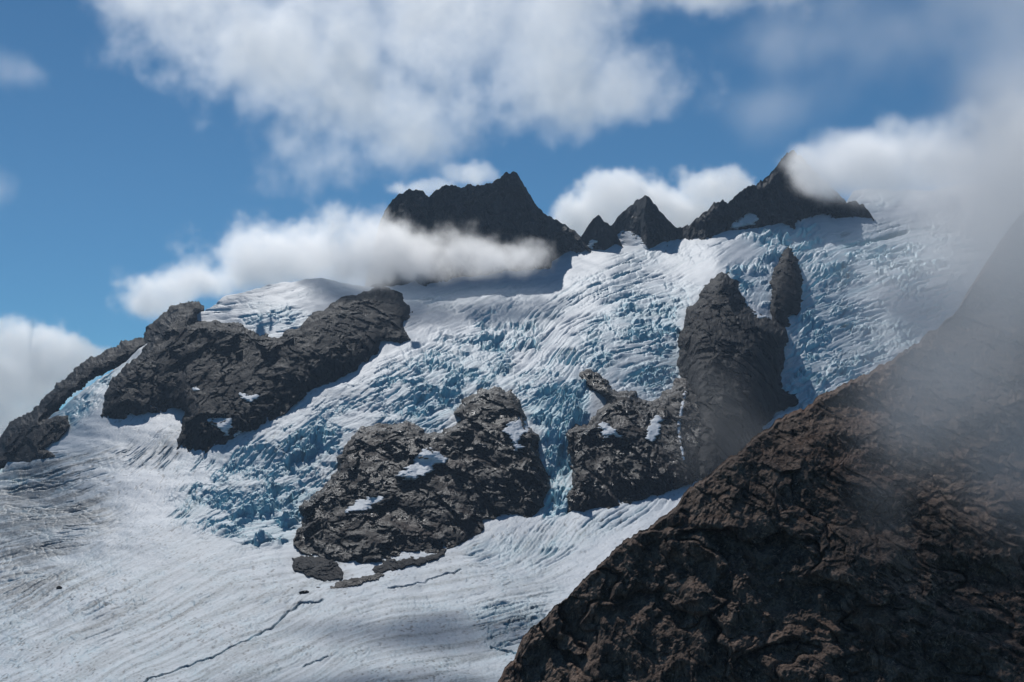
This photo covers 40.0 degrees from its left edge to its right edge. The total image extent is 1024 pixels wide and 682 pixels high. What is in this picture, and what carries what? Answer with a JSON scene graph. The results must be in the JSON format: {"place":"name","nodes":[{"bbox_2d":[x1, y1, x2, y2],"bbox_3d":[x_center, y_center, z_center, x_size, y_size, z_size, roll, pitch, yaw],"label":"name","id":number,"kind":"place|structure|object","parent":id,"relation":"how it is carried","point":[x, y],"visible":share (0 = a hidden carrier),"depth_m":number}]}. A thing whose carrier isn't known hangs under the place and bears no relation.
{"place":"outdoors","nodes":[
{"label":"outdoors","id":0,"kind":"place"},
{"bbox_2d":[0,184,1023,681],"bbox_3d":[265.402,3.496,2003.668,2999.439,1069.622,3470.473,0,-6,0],"label":"glacier","id":1,"kind":"object","parent":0,"point":[150,546],"visible":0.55,"depth_m":1989.02},
{"bbox_2d":[0,337,144,469],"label":"rock ridge","id":2,"kind":"object","parent":1,"relation":"on","point":[28,437],"visible":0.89,"depth_m":2407.26},
{"bbox_2d":[100,283,412,455],"bbox_3d":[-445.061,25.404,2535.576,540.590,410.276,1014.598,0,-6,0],"label":"rock outcrop","id":3,"kind":"object","parent":1,"relation":"on","point":[217,363],"visible":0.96,"depth_m":2291.32},
{"bbox_2d":[207,417,232,435],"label":"snow patch","id":4,"kind":"object","parent":3,"relation":"on","point":[225,426],"visible":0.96,"depth_m":2060.55},
{"bbox_2d":[238,392,261,401],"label":"snow patch","id":5,"kind":"object","parent":3,"relation":"on","point":[249,398],"visible":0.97,"depth_m":2128.74},
{"bbox_2d":[292,555,343,581],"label":"rubble heap","id":6,"kind":"object","parent":1,"relation":"on","point":[323,569],"visible":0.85,"depth_m":1557.75},
{"bbox_2d":[330,573,383,588],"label":"rubble heap","id":7,"kind":"object","parent":1,"relation":"on","point":[345,583],"visible":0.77,"depth_m":1501.95},
{"bbox_2d":[382,559,395,563],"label":"rock block","id":8,"kind":"object","parent":1,"relation":"on","point":[391,561],"visible":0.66,"depth_m":1571.83},
{"bbox_2d":[372,549,446,572],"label":"rubble heap","id":9,"kind":"object","parent":1,"relation":"on","point":[401,564],"visible":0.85,"depth_m":1564.53},
{"bbox_2d":[293,386,550,563],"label":"rock outcrop","id":10,"kind":"object","parent":1,"relation":"on","point":[485,470],"visible":0.94,"depth_m":1777.40},
{"bbox_2d":[345,496,383,515],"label":"snow patch","id":11,"kind":"object","parent":10,"relation":"on","point":[361,504],"visible":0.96,"depth_m":1720.87},
{"bbox_2d":[395,447,447,479],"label":"snow patch","id":12,"kind":"object","parent":10,"relation":"on","point":[421,467],"visible":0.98,"depth_m":1814.03},
{"bbox_2d":[502,417,529,450],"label":"snow patch","id":13,"kind":"object","parent":10,"relation":"on","point":[515,431],"visible":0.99,"depth_m":1919.75},
{"bbox_2d":[365,171,590,286],"bbox_3d":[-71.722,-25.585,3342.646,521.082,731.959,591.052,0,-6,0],"label":"mountain peak","id":14,"kind":"structure","parent":1,"relation":"on","point":[446,233],"depth_m":3201.36},
{"bbox_2d":[566,369,702,512],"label":"rock outcrop","id":15,"kind":"object","parent":1,"relation":"on","point":[631,465],"visible":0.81,"depth_m":1855.43},
{"bbox_2d":[598,422,622,440],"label":"snow patch","id":16,"kind":"object","parent":15,"relation":"on","point":[608,430],"visible":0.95,"depth_m":1884.09},
{"bbox_2d":[645,415,664,441],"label":"snow patch","id":17,"kind":"object","parent":15,"relation":"on","point":[653,429],"visible":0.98,"depth_m":1899.64},
{"bbox_2d":[677,391,687,459],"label":"waterfall","id":18,"kind":"structure","parent":15,"relation":"on","point":[679,427],"depth_m":1943.85},
{"bbox_2d":[611,195,684,248],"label":"mountain peak","id":19,"kind":"structure","parent":1,"relation":"on","point":[647,221],"depth_m":3209.59},
{"bbox_2d":[617,231,647,248],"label":"snow patch","id":20,"kind":"object","parent":19,"relation":"on","point":[626,238],"visible":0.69,"depth_m":3320.27},
{"bbox_2d":[677,272,798,484],"bbox_3d":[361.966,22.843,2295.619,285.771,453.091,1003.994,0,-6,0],"label":"rock pinnacle","id":21,"kind":"object","parent":1,"relation":"on","point":[730,361],"visible":0.83,"depth_m":2141.72},
{"bbox_2d":[745,302,768,317],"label":"snow patch","id":22,"kind":"object","parent":21,"relation":"on","point":[757,313],"visible":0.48,"depth_m":2489.50},
{"bbox_2d":[667,150,852,245],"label":"mountain peak","id":23,"kind":"structure","parent":1,"relation":"on","point":[792,188],"depth_m":3186.32},
{"bbox_2d":[731,213,758,228],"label":"snow patch","id":24,"kind":"object","parent":23,"relation":"on","point":[749,219],"visible":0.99,"depth_m":3148.75},
{"bbox_2d":[831,201,873,220],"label":"rock hump","id":25,"kind":"object","parent":23,"relation":"on","point":[855,209],"visible":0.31,"depth_m":3176.48},
{"bbox_2d":[769,244,803,326],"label":"rock pinnacle","id":26,"kind":"object","parent":1,"relation":"on","point":[786,283],"visible":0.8,"depth_m":2616.03},
{"bbox_2d":[0,0,1023,472],"label":"sky","id":27,"kind":"structure","parent":0,"point":[156,155]},
{"bbox_2d":[578,215,622,249],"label":"mountain peak","id":28,"kind":"structure","parent":0,"point":[601,232],"depth_m":3254.25},
{"bbox_2d":[587,239,597,248],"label":"snow patch","id":29,"kind":"object","parent":28,"relation":"on","point":[591,243],"visible":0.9,"depth_m":3252.05},
{"bbox_2d":[498,210,1023,681],"bbox_3d":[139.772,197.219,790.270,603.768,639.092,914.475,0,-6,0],"label":"hillside","id":30,"kind":"structure","parent":0,"point":[869,527],"depth_m":506.02}
]}

